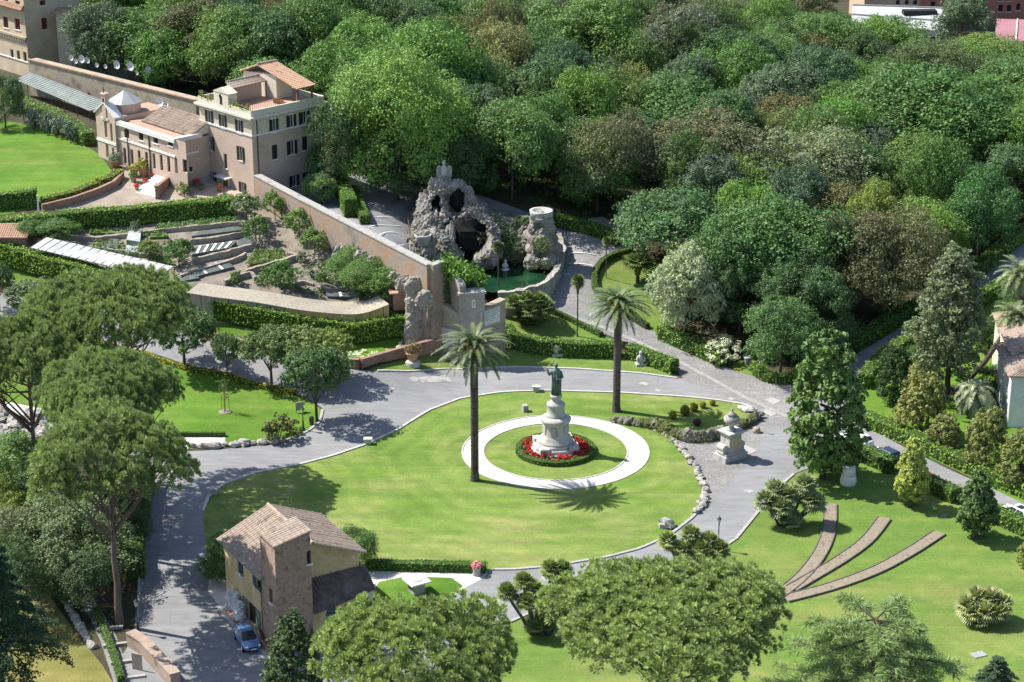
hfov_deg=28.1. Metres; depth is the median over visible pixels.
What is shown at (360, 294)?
bush
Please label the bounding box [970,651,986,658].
metal hatch
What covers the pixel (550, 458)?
rose leaves
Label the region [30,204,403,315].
soil
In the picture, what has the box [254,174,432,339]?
garden wall
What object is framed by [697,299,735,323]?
bush
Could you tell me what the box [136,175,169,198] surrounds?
garden steps
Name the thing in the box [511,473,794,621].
kerb
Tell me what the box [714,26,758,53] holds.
oak tree
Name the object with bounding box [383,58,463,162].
oak tree
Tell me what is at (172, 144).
chapel wing
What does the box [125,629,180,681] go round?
brick parapet
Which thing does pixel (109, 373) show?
umbrella pine
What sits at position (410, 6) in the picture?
oak tree
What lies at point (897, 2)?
apartment house
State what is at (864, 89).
oak tree
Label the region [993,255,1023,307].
feather palm
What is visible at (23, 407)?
gravel
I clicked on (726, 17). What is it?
oak tree
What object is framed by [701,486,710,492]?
boulder
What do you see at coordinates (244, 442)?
rock
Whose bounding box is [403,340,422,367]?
terracotta planter
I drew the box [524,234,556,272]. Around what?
moss
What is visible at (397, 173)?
bush
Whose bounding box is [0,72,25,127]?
tree
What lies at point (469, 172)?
tree
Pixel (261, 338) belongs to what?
clipped holm oak
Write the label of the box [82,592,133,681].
path
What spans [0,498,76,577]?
bush
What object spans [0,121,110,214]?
lawn
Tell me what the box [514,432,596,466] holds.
hedge
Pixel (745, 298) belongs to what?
bush
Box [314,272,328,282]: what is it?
orange tree
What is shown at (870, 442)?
car
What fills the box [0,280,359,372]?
brick wall
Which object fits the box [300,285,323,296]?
herbs
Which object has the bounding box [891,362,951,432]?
magnolia tree
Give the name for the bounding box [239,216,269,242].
orange tree
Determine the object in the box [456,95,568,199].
oak tree
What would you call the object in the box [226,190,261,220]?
orange tree
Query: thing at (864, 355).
road
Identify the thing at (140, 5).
oak tree
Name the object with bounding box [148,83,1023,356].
undergrowth
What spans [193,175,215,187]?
side steps
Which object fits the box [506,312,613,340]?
lawn
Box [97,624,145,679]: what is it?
path steps
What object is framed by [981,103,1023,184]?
oak tree
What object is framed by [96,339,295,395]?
flower border
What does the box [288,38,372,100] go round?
oak tree
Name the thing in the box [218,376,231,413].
sapling
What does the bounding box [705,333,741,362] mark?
shrub
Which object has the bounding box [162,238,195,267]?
orange tree
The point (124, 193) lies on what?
drive
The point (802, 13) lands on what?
oak tree
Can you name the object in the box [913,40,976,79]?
bush
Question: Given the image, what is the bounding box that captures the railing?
[406,197,417,233]
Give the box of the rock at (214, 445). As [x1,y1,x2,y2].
[208,442,222,448]
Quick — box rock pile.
[225,588,249,622]
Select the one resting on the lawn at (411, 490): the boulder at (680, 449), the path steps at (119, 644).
the boulder at (680, 449)
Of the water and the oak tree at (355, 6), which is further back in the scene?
the oak tree at (355, 6)
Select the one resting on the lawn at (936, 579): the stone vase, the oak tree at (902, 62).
the stone vase
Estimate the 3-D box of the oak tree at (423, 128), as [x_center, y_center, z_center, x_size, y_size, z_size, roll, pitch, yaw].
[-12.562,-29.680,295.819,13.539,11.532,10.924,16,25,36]
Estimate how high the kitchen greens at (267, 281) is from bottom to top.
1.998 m
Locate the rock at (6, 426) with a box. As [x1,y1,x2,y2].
[3,424,11,434]
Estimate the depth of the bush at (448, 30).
319.85 m
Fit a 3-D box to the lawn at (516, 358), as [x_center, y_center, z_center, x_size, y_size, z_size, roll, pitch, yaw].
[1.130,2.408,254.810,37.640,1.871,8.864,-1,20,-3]
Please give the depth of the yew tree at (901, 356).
241.98 m
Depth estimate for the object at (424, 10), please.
345.80 m
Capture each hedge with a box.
[0,91,95,145]
[0,186,36,209]
[0,194,234,234]
[0,242,405,343]
[39,180,98,203]
[91,605,125,681]
[94,168,124,185]
[122,467,155,579]
[180,430,226,436]
[333,167,357,217]
[351,185,371,224]
[364,557,487,572]
[506,322,622,358]
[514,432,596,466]
[552,309,603,336]
[553,211,621,246]
[590,247,631,299]
[624,309,650,328]
[624,341,679,373]
[656,323,730,366]
[749,361,797,384]
[845,222,1023,353]
[853,407,1023,498]
[857,269,1022,389]
[860,444,899,474]
[925,473,963,503]
[990,503,1023,536]
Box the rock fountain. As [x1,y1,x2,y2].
[405,174,562,270]
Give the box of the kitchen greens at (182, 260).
[90,239,193,262]
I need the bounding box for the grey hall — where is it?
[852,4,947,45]
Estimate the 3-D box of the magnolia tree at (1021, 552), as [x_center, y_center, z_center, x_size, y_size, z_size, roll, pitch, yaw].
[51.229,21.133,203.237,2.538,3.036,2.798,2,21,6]
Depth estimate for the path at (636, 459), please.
229.04 m
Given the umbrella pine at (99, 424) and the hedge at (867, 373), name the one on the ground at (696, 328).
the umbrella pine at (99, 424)
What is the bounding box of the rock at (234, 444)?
[228,440,240,447]
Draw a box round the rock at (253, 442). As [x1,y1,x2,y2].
[249,440,256,445]
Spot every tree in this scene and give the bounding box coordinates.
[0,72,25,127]
[0,545,74,681]
[58,0,136,74]
[72,4,193,83]
[82,0,147,29]
[121,20,202,90]
[128,0,195,47]
[133,0,151,21]
[135,238,160,259]
[142,0,224,71]
[151,0,237,89]
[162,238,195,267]
[181,2,275,85]
[208,54,263,77]
[209,1,317,74]
[212,11,307,77]
[225,54,309,90]
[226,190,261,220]
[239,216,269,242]
[261,189,284,219]
[262,260,297,289]
[270,0,355,91]
[283,207,311,237]
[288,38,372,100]
[297,226,329,254]
[299,94,364,195]
[312,0,368,31]
[313,15,397,75]
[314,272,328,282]
[320,39,377,93]
[321,41,481,194]
[323,54,381,106]
[339,8,393,41]
[346,14,502,114]
[353,0,415,32]
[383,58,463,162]
[385,113,460,158]
[394,0,429,12]
[394,15,447,64]
[415,0,463,19]
[415,12,479,52]
[434,133,499,193]
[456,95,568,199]
[457,0,524,7]
[460,0,529,30]
[463,82,505,131]
[468,49,519,99]
[479,30,520,67]
[493,87,583,183]
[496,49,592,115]
[497,30,575,92]
[506,0,605,60]
[516,16,568,50]
[516,99,586,170]
[538,0,644,75]
[543,62,621,121]
[547,114,627,192]
[551,133,638,212]
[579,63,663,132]
[597,37,664,75]
[608,0,660,31]
[614,59,655,105]
[624,69,679,105]
[640,0,666,17]
[642,38,677,63]
[643,238,736,333]
[644,1,717,63]
[651,0,688,15]
[671,208,793,320]
[676,148,755,228]
[680,46,742,102]
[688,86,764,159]
[693,0,747,33]
[696,192,844,297]
[698,177,783,245]
[704,150,793,198]
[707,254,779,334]
[708,37,791,97]
[712,5,758,30]
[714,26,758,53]
[736,0,786,12]
[740,0,799,27]
[742,14,812,48]
[749,21,805,50]
[751,251,826,337]
[755,589,974,681]
[760,155,838,215]
[779,103,873,173]
[782,12,882,58]
[783,328,871,479]
[784,88,885,156]
[786,132,901,210]
[788,8,824,27]
[791,263,863,355]
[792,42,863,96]
[796,74,859,104]
[820,56,876,84]
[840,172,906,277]
[846,59,1023,161]
[848,12,935,54]
[848,68,919,121]
[863,52,909,74]
[870,55,915,80]
[872,126,954,201]
[872,344,913,403]
[881,195,974,278]
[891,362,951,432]
[893,130,975,211]
[893,436,931,506]
[896,35,941,77]
[901,240,988,400]
[925,412,964,448]
[927,127,995,179]
[936,38,1001,68]
[953,30,1023,56]
[955,468,1000,539]
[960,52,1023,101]
[962,405,1009,466]
[966,655,1019,681]
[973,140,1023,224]
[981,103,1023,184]
[994,427,1023,486]
[998,81,1023,108]
[1006,42,1023,65]
[1009,92,1023,113]
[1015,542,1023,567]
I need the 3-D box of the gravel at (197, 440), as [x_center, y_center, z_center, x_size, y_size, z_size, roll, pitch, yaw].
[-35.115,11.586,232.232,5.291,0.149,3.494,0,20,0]
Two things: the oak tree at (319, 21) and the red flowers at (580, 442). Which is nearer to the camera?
the red flowers at (580, 442)
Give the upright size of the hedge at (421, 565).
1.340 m
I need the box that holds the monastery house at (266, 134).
[193,59,327,196]
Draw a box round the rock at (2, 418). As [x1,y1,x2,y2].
[0,413,5,422]
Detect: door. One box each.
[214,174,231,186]
[242,595,260,632]
[326,607,335,618]
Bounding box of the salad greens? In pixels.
[89,227,168,236]
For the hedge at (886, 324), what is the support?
on the ground at (696, 328)
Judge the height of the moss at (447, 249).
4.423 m
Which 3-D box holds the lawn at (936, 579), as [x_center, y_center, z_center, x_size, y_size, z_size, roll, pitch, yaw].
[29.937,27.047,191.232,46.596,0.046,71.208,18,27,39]
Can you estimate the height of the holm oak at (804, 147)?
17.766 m
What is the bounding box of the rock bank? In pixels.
[609,411,764,442]
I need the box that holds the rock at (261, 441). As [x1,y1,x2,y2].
[256,438,268,444]
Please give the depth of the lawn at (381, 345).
256.34 m
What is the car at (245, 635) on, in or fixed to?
on the road at (186, 627)
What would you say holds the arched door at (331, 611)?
in the brick tower house at (280, 560)
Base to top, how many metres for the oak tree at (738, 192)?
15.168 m
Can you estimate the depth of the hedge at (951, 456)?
228.09 m
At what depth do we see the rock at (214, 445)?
230.74 m
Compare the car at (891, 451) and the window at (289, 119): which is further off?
the window at (289, 119)
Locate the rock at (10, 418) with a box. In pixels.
[7,414,18,421]
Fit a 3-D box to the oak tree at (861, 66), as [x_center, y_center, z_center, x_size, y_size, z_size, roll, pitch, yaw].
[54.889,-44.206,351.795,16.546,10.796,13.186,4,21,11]
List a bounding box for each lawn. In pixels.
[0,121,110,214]
[0,342,320,442]
[5,266,404,357]
[203,391,752,575]
[371,350,673,375]
[373,577,462,617]
[437,463,1023,681]
[484,424,626,478]
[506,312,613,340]
[597,257,680,332]
[731,340,775,374]
[860,381,1023,502]
[888,290,1018,384]
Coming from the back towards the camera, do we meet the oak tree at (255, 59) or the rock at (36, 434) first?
the oak tree at (255, 59)
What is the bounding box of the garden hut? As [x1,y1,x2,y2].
[0,223,31,246]
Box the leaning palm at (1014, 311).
[969,300,1023,380]
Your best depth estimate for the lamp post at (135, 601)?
189.97 m
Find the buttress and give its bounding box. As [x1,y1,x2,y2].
[403,291,423,344]
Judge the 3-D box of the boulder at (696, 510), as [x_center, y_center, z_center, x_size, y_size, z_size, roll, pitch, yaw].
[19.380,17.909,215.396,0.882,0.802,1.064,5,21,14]
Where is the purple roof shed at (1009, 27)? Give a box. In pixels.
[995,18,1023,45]
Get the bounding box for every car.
[233,621,261,651]
[840,433,873,446]
[875,446,900,462]
[1003,503,1023,513]
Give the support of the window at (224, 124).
in the monastery house at (266, 134)
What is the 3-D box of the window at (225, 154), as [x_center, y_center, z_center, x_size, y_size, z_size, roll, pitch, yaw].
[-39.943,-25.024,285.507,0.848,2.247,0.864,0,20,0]
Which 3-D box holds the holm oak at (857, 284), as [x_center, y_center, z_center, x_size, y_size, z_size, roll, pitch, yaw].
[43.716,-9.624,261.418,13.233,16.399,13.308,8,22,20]
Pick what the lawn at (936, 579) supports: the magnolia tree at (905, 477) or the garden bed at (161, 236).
the magnolia tree at (905, 477)
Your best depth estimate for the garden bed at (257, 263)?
267.56 m
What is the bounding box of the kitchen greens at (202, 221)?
[155,215,239,229]
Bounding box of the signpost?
[753,412,759,433]
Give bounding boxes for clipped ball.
[669,410,676,418]
[680,404,689,415]
[689,402,697,411]
[700,401,705,407]
[709,399,714,405]
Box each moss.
[437,238,460,257]
[440,187,487,258]
[484,212,526,266]
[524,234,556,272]
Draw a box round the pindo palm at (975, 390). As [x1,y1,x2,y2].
[954,378,996,418]
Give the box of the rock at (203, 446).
[197,443,208,448]
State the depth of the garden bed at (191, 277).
263.00 m
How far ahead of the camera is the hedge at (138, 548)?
202.50 m
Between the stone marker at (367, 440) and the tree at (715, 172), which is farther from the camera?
the tree at (715, 172)
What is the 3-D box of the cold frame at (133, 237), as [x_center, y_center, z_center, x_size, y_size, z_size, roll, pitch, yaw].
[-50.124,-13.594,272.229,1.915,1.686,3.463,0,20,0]
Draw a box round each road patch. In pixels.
[369,386,394,394]
[419,375,451,382]
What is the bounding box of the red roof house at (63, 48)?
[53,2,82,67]
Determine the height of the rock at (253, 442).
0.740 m
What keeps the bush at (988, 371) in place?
on the ground at (696, 328)
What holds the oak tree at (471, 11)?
on the ground at (696, 328)
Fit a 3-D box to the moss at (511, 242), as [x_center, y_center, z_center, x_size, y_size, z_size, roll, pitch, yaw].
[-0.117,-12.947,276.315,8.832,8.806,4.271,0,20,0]
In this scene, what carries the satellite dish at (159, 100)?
on the chapel wing at (172, 144)
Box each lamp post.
[133,598,139,630]
[301,406,304,430]
[716,516,721,549]
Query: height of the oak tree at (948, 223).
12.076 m
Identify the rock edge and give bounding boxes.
[65,603,98,648]
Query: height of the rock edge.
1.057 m
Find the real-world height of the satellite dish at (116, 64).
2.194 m
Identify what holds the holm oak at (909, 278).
on the ground at (696, 328)
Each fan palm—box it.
[491,241,504,286]
[570,274,585,336]
[601,236,611,277]
[622,251,656,282]
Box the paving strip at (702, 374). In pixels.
[555,308,787,417]
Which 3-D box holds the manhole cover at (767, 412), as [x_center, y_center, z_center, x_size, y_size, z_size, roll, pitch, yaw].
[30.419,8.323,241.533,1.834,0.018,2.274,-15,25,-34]
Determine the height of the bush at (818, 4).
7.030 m
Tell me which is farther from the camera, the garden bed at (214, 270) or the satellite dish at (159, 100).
the satellite dish at (159, 100)
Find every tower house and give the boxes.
[0,0,86,75]
[216,495,374,655]
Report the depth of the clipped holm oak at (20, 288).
256.18 m
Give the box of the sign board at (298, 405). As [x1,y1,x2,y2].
[295,401,302,412]
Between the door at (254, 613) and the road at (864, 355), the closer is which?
the door at (254, 613)
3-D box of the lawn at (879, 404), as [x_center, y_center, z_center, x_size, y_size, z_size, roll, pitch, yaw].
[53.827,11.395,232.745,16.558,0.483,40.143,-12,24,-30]
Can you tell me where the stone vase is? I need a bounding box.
[840,464,856,486]
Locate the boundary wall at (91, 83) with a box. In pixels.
[27,58,199,115]
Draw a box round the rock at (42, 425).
[37,423,47,429]
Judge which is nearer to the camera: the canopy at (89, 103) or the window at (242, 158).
the window at (242, 158)
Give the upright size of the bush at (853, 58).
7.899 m
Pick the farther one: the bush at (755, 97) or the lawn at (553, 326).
the bush at (755, 97)
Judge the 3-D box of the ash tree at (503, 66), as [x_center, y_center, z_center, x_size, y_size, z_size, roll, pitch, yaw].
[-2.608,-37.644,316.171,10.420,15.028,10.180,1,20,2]
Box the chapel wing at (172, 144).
[115,105,210,192]
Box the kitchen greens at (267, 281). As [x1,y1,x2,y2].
[254,264,303,288]
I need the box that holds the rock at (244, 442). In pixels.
[237,438,250,446]
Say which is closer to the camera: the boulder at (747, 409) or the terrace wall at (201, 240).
the boulder at (747, 409)
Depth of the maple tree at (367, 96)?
279.64 m
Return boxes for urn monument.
[713,408,747,463]
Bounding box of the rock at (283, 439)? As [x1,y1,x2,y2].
[279,436,286,442]
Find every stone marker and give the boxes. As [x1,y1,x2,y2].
[209,486,218,494]
[363,437,371,444]
[532,385,540,391]
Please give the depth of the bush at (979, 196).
284.82 m
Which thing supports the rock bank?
on the lawn at (411, 490)
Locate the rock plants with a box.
[635,416,752,443]
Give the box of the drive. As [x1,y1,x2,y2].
[42,164,237,212]
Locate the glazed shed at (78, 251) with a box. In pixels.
[30,237,174,280]
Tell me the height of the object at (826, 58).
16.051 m
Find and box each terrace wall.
[68,221,239,241]
[101,246,152,258]
[179,252,246,276]
[190,232,244,244]
[192,242,256,264]
[223,271,256,285]
[245,254,298,272]
[280,247,296,255]
[291,280,313,285]
[318,286,347,291]
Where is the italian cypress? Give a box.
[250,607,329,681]
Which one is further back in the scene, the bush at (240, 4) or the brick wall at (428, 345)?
the bush at (240, 4)
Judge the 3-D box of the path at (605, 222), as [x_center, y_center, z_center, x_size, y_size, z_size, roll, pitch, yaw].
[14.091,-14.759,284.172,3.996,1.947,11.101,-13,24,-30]
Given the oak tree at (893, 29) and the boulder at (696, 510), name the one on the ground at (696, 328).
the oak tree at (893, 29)
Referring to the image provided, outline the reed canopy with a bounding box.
[187,283,388,323]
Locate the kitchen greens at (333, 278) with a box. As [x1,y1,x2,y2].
[302,257,382,297]
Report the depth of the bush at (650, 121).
302.29 m
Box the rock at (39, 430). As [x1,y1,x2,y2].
[36,428,47,433]
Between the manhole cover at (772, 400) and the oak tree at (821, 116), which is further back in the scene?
the oak tree at (821, 116)
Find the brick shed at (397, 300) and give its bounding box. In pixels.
[388,288,405,310]
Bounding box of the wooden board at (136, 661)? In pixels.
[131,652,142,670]
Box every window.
[3,17,8,29]
[14,18,20,31]
[39,0,46,6]
[41,18,48,30]
[138,132,143,141]
[184,159,186,171]
[205,108,212,123]
[209,136,214,151]
[210,171,215,180]
[218,113,226,129]
[223,154,227,169]
[235,118,242,134]
[236,145,244,161]
[236,562,243,579]
[239,181,245,191]
[252,574,261,593]
[269,117,278,133]
[272,144,278,160]
[286,113,295,127]
[287,139,297,155]
[289,174,298,187]
[299,110,309,124]
[302,136,307,151]
[306,550,312,565]
[1015,3,1020,10]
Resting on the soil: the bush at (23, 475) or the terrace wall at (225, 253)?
the terrace wall at (225, 253)
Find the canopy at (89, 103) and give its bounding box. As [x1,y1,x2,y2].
[18,72,101,120]
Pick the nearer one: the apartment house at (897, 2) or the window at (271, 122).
the window at (271, 122)
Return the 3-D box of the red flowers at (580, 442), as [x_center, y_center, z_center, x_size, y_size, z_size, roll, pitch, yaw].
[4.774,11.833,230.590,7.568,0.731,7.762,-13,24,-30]
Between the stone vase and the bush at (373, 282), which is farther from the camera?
the bush at (373, 282)
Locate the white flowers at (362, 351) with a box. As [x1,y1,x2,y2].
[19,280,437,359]
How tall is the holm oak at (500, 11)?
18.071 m
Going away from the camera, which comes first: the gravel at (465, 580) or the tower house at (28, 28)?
the gravel at (465, 580)
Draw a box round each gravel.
[5,401,40,414]
[184,437,224,448]
[208,576,229,609]
[368,571,487,612]
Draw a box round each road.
[0,293,1023,681]
[293,174,529,249]
[509,227,797,513]
[834,244,1023,407]
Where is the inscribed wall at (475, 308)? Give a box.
[441,287,505,364]
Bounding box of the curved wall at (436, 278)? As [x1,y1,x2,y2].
[429,260,465,353]
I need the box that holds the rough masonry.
[332,243,433,310]
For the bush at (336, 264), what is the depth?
261.85 m
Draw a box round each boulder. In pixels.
[658,517,674,528]
[678,446,685,452]
[684,453,693,459]
[692,507,700,513]
[696,499,707,504]
[699,481,707,487]
[699,492,709,498]
[699,501,706,507]
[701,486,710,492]
[740,406,756,412]
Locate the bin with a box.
[309,416,313,424]
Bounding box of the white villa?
[994,342,1023,427]
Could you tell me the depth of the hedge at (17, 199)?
278.82 m
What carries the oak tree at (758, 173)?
on the ground at (696, 328)
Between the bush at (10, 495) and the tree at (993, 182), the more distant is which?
the tree at (993, 182)
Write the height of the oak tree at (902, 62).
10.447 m
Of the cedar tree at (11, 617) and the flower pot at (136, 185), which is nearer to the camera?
the cedar tree at (11, 617)
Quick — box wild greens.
[244,247,287,264]
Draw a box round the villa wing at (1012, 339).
[992,308,1023,364]
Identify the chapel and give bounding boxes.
[93,87,159,163]
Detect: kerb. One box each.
[135,577,140,629]
[201,389,756,511]
[218,606,269,657]
[256,409,323,444]
[377,366,677,378]
[461,415,649,489]
[483,423,627,480]
[493,513,697,570]
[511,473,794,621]
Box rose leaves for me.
[521,434,590,460]
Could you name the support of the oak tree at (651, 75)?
on the ground at (696, 328)
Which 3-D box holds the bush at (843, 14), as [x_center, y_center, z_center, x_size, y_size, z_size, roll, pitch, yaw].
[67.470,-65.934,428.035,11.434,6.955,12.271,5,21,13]
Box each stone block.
[521,404,527,412]
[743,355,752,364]
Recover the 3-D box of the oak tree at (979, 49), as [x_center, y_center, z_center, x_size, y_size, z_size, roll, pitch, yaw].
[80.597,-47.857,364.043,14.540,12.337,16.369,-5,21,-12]
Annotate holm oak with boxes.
[0,261,15,310]
[0,528,62,603]
[1,488,141,586]
[2,275,51,309]
[148,307,220,364]
[210,329,239,373]
[235,321,302,384]
[261,0,299,12]
[269,323,328,387]
[279,343,355,422]
[299,326,356,379]
[324,97,387,158]
[464,13,534,77]
[475,0,527,41]
[560,106,665,210]
[632,97,767,198]
[639,0,722,55]
[706,0,749,15]
[737,98,797,155]
[741,115,881,207]
[758,27,799,60]
[810,177,885,242]
[811,199,906,320]
[840,193,954,312]
[874,30,982,96]
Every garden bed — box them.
[89,228,112,234]
[150,233,167,239]
[151,255,175,265]
[175,273,199,282]
[192,226,241,237]
[192,241,236,256]
[193,260,233,277]
[238,235,253,245]
[250,250,286,265]
[310,268,345,286]
[326,292,354,299]
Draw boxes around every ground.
[0,0,1023,681]
[0,578,111,681]
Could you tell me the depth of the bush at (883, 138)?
299.00 m
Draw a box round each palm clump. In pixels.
[495,557,576,635]
[504,290,556,326]
[656,523,732,573]
[751,472,828,527]
[952,584,1014,626]
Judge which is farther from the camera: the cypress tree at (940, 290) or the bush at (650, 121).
the bush at (650, 121)
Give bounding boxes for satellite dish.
[79,55,84,67]
[85,57,89,68]
[114,60,119,73]
[127,61,133,71]
[145,66,150,78]
[156,97,163,106]
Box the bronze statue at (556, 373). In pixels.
[547,363,563,395]
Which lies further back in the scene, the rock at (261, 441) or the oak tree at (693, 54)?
the oak tree at (693, 54)
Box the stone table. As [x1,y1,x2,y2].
[402,573,430,595]
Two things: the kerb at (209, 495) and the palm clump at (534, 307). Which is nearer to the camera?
the kerb at (209, 495)
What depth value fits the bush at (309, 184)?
280.06 m
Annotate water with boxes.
[466,263,553,292]
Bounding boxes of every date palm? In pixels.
[430,322,514,481]
[579,281,654,412]
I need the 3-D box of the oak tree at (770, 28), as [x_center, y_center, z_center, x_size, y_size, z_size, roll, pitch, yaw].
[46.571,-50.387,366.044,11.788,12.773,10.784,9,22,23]
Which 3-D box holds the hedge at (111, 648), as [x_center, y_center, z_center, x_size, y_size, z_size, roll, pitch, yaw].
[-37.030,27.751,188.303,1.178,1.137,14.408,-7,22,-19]
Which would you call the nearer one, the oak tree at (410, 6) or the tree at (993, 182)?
the tree at (993, 182)
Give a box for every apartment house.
[849,0,921,13]
[922,0,947,6]
[969,0,1023,23]
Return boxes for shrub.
[19,102,30,121]
[26,109,40,129]
[39,111,52,133]
[49,116,63,135]
[60,120,78,141]
[173,181,191,194]
[261,412,303,440]
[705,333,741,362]
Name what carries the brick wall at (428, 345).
on the ground at (696, 328)
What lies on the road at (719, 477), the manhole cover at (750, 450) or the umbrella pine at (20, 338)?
the manhole cover at (750, 450)
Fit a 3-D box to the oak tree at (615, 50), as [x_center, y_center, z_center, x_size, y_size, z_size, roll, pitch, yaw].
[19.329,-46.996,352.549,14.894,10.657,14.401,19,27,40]
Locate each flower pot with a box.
[108,152,121,167]
[127,163,138,174]
[128,171,138,182]
[133,183,139,189]
[135,157,149,177]
[198,182,204,189]
[216,183,222,191]
[470,560,482,576]
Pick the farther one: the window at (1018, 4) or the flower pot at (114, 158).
the window at (1018, 4)
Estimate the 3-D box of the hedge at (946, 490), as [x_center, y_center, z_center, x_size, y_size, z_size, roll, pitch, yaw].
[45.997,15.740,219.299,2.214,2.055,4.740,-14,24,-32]
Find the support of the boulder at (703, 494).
on the lawn at (411, 490)
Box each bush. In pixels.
[0,426,60,509]
[0,466,28,518]
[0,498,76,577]
[3,462,85,512]
[11,218,50,239]
[32,217,83,239]
[32,536,119,607]
[61,486,119,541]
[92,0,146,32]
[117,488,156,540]
[127,45,203,85]
[129,220,140,231]
[193,549,225,582]
[204,526,232,563]
[223,0,276,10]
[227,0,261,13]
[228,270,242,283]
[293,56,325,95]
[295,251,311,262]
[300,172,336,202]
[324,241,365,277]
[337,253,392,289]
[340,523,379,562]
[354,290,364,300]
[356,266,397,299]
[359,94,409,168]
[366,133,432,199]
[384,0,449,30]
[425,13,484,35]
[426,19,475,54]
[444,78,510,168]
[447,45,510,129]
[461,0,526,12]
[517,0,576,26]
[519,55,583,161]
[521,0,584,9]
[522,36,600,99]
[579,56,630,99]
[604,27,667,76]
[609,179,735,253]
[610,108,675,177]
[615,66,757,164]
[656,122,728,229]
[658,50,720,122]
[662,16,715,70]
[677,24,788,63]
[688,0,727,10]
[693,418,700,425]
[696,86,762,156]
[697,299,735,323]
[727,288,764,319]
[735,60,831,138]
[742,143,792,187]
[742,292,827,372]
[748,329,788,359]
[754,88,815,141]
[765,38,799,67]
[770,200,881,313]
[777,0,797,11]
[782,41,832,94]
[788,32,841,49]
[791,0,829,11]
[792,0,839,16]
[809,447,848,471]
[814,10,851,32]
[840,28,897,64]
[840,52,863,64]
[844,71,888,98]
[856,118,914,179]
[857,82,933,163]
[906,344,929,372]
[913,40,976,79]
[930,0,1000,56]
[930,164,1022,234]
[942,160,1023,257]
[972,52,1021,74]
[972,363,998,392]
[973,92,1018,131]
[973,316,994,348]
[991,287,1023,312]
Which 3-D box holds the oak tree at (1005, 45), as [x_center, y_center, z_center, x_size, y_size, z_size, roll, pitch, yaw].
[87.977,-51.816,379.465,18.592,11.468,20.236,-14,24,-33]
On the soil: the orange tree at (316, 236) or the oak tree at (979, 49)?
the orange tree at (316, 236)
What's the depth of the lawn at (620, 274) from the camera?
272.99 m
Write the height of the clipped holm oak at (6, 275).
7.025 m
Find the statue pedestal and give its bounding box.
[531,394,579,459]
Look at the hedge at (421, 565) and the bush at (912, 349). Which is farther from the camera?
the bush at (912, 349)
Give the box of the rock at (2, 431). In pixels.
[0,428,9,438]
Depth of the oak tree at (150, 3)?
340.30 m
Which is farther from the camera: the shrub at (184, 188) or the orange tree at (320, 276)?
the shrub at (184, 188)
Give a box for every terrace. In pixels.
[190,180,247,199]
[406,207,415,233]
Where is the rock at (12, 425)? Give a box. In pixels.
[7,422,21,428]
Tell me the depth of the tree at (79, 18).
329.57 m
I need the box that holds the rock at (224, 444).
[221,441,228,446]
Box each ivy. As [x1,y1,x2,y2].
[424,248,493,288]
[441,262,450,303]
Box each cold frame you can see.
[106,239,118,248]
[125,245,137,256]
[126,229,140,245]
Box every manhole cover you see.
[409,376,419,381]
[638,382,648,385]
[744,445,757,454]
[759,408,776,415]
[764,397,779,404]
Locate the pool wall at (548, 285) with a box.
[498,232,565,316]
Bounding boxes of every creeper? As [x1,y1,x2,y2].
[199,90,212,100]
[230,100,249,110]
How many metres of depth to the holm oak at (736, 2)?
400.60 m
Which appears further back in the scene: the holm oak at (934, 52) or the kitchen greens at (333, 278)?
the holm oak at (934, 52)
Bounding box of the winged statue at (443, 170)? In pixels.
[436,160,451,178]
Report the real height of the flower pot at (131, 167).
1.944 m
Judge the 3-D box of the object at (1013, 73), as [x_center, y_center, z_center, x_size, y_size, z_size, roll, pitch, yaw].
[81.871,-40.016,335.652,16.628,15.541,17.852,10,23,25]
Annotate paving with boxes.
[225,610,275,655]
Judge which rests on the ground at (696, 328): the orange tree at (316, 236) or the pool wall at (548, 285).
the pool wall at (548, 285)
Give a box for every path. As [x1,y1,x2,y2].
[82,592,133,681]
[463,416,647,487]
[587,217,637,251]
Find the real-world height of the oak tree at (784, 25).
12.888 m
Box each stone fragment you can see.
[552,345,562,356]
[635,351,646,366]
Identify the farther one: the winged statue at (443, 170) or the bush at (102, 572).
the winged statue at (443, 170)
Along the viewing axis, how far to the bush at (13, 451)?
209.69 m
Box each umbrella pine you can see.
[0,305,87,489]
[19,261,196,470]
[26,394,202,626]
[30,345,185,556]
[306,585,518,681]
[533,554,792,681]
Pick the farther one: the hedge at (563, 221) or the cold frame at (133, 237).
the hedge at (563, 221)
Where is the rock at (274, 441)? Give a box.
[266,438,280,443]
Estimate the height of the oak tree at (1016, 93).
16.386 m
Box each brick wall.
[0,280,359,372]
[41,172,124,211]
[359,338,436,368]
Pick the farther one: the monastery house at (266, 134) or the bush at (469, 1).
the bush at (469, 1)
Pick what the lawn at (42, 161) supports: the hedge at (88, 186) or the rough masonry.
the hedge at (88, 186)
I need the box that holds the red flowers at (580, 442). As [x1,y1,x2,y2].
[521,435,590,460]
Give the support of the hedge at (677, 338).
on the ground at (696, 328)
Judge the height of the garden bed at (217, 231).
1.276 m
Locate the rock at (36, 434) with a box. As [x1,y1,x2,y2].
[28,432,42,439]

